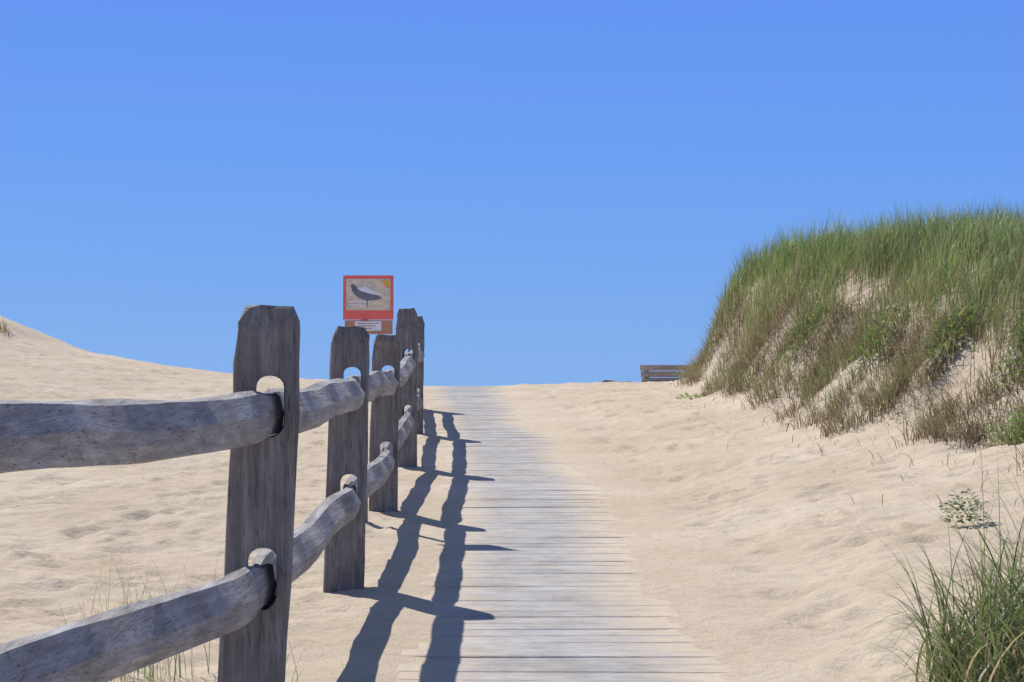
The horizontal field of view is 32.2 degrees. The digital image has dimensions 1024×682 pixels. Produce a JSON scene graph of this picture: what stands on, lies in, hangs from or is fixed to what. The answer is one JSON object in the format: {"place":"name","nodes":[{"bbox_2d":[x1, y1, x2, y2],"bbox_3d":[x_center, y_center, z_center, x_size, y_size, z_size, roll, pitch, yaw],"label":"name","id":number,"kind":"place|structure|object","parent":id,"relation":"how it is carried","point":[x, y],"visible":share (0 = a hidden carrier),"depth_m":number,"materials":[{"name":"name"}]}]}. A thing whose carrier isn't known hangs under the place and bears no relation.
{"place":"outdoors","nodes":[
{"label":"outdoors","id":0,"kind":"place"},
{"bbox_2d":[0,318,16,334],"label":"beach grass","id":1,"kind":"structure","parent":0,"point":[3,328],"depth_m":24.89,"materials":[{"name":"beige plant"}]},
{"bbox_2d":[56,543,220,681],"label":"beach grass","id":2,"kind":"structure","parent":0,"point":[151,669],"depth_m":5.72,"materials":[{"name":"beige plant"}]},
{"bbox_2d":[211,637,307,680],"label":"beach grass","id":3,"kind":"structure","parent":0,"point":[294,662],"depth_m":5.30,"materials":[{"name":"plant"}]},
{"bbox_2d":[0,254,1023,681],"bbox_3d":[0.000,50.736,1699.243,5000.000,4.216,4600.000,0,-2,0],"label":"sand ground","id":4,"kind":"structure","parent":0,"point":[754,562],"depth_m":10.01,"materials":[{"name":"beige sand"}]},
{"bbox_2d":[0,305,424,681],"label":"split rail fence","id":5,"kind":"object","parent":4,"relation":"on","point":[240,608],"visible":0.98,"depth_m":4.78,"materials":[{"name":"grey wood"}]},
{"bbox_2d":[343,275,393,521],"bbox_3d":[-0.826,0.482,10.198,0.289,1.720,0.044,0,-2,0],"label":"wildlife sign","id":6,"kind":"object","parent":4,"relation":"on","point":[368,303],"visible":0.75,"depth_m":10.20,"materials":[{"name":"metal"}]},
{"bbox_2d":[395,386,744,681],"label":"boardwalk","id":7,"kind":"structure","parent":4,"relation":"on","point":[533,581],"depth_m":8.09,"materials":[{"name":"grey wood"}]},
{"bbox_2d":[602,380,632,381],"bbox_3d":[1.492,0.584,25.255,0.451,0.064,0.124,0,-2,-3],"label":"driftwood","id":8,"kind":"object","parent":4,"relation":"on","point":[613,381],"visible":0.39,"depth_m":25.24,"materials":[{"name":"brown wood"}]},
{"bbox_2d":[640,365,692,381],"bbox_3d":[2.647,0.793,26.518,1.500,0.866,0.460,0,-2,0],"label":"wooden bench","id":9,"kind":"object","parent":4,"relation":"on","point":[647,371],"visible":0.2,"depth_m":26.30,"materials":[{"name":"brown wood"}]},
{"bbox_2d":[678,391,708,398],"bbox_3d":[2.031,0.603,19.997,0.386,0.104,0.356,0,-2,0],"label":"dune plant","id":10,"kind":"object","parent":4,"relation":"on","point":[695,395],"visible":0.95,"depth_m":19.96,"materials":[{"name":"green plant"}]},
{"bbox_2d":[780,293,831,361],"bbox_3d":[2.895,-0.117,17.515,0.576,0.730,0.588,0,-2,0],"label":"dune plant","id":11,"kind":"object","parent":4,"relation":"on","point":[801,315],"visible":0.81,"depth_m":17.45,"materials":[{"name":"green plant"}]},
{"bbox_2d":[661,342,1021,511],"bbox_3d":[2.481,0.391,15.388,2.647,1.342,17.124,0,-2,-7],"label":"dead straw","id":12,"kind":"object","parent":4,"relation":"on","point":[875,429],"visible":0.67,"depth_m":12.52,"materials":[{"name":"beige plant"}]},
{"bbox_2d":[846,299,910,374],"bbox_3d":[3.153,-0.037,15.206,0.558,0.693,0.572,0,-2,0],"label":"dune plant","id":13,"kind":"object","parent":4,"relation":"on","point":[873,329],"visible":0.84,"depth_m":15.17,"materials":[{"name":"green plant"}]},
{"bbox_2d":[911,304,985,373],"bbox_3d":[3.360,-0.027,13.609,0.556,0.552,0.534,-1,-2,37],"label":"dune plant","id":14,"kind":"object","parent":4,"relation":"on","point":[946,345],"visible":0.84,"depth_m":13.55,"materials":[{"name":"green plant"}]},
{"bbox_2d":[938,488,988,525],"bbox_3d":[2.134,0.780,8.376,0.246,0.176,0.241,0,-2,0],"label":"dune plant","id":15,"kind":"object","parent":4,"relation":"on","point":[962,509],"visible":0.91,"depth_m":8.38,"materials":[{"name":"green plant"}]},
{"bbox_2d":[985,406,1023,445],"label":"dune plant","id":16,"kind":"object","parent":4,"relation":"on","point":[1010,421],"visible":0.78,"depth_m":11.28,"materials":[{"name":"green plant"}]},
{"bbox_2d":[990,328,1023,393],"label":"dune plant","id":17,"kind":"object","parent":4,"relation":"on","point":[1021,360],"visible":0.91,"depth_m":12.33,"materials":[{"name":"green plant"}]},
{"bbox_2d":[1006,308,1023,341],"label":"dune plant","id":18,"kind":"object","parent":4,"relation":"on","point":[1018,324],"visible":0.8,"depth_m":12.68,"materials":[{"name":"green plant"}]},
{"bbox_2d":[0,0,1023,385],"label":"sky","id":19,"kind":"structure","parent":0,"point":[560,191],"materials":[{"name":"blue"}]},
{"bbox_2d":[673,281,1023,475],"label":"scarp grass","id":20,"kind":"structure","parent":0,"point":[901,380],"depth_m":14.97,"materials":[{"name":"plant"}]},
{"bbox_2d":[701,195,1023,395],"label":"dune grass","id":21,"kind":"structure","parent":0,"point":[916,250],"depth_m":16.49,"materials":[{"name":"green plant"}]},
{"bbox_2d":[822,498,1023,681],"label":"beach grass","id":22,"kind":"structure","parent":0,"point":[982,647],"depth_m":5.21,"materials":[{"name":"green plant"}]},
{"bbox_2d":[889,436,1023,629],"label":"beach grass","id":23,"kind":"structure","parent":0,"point":[1020,558],"depth_m":6.13,"materials":[{"name":"green plant"}]}
]}

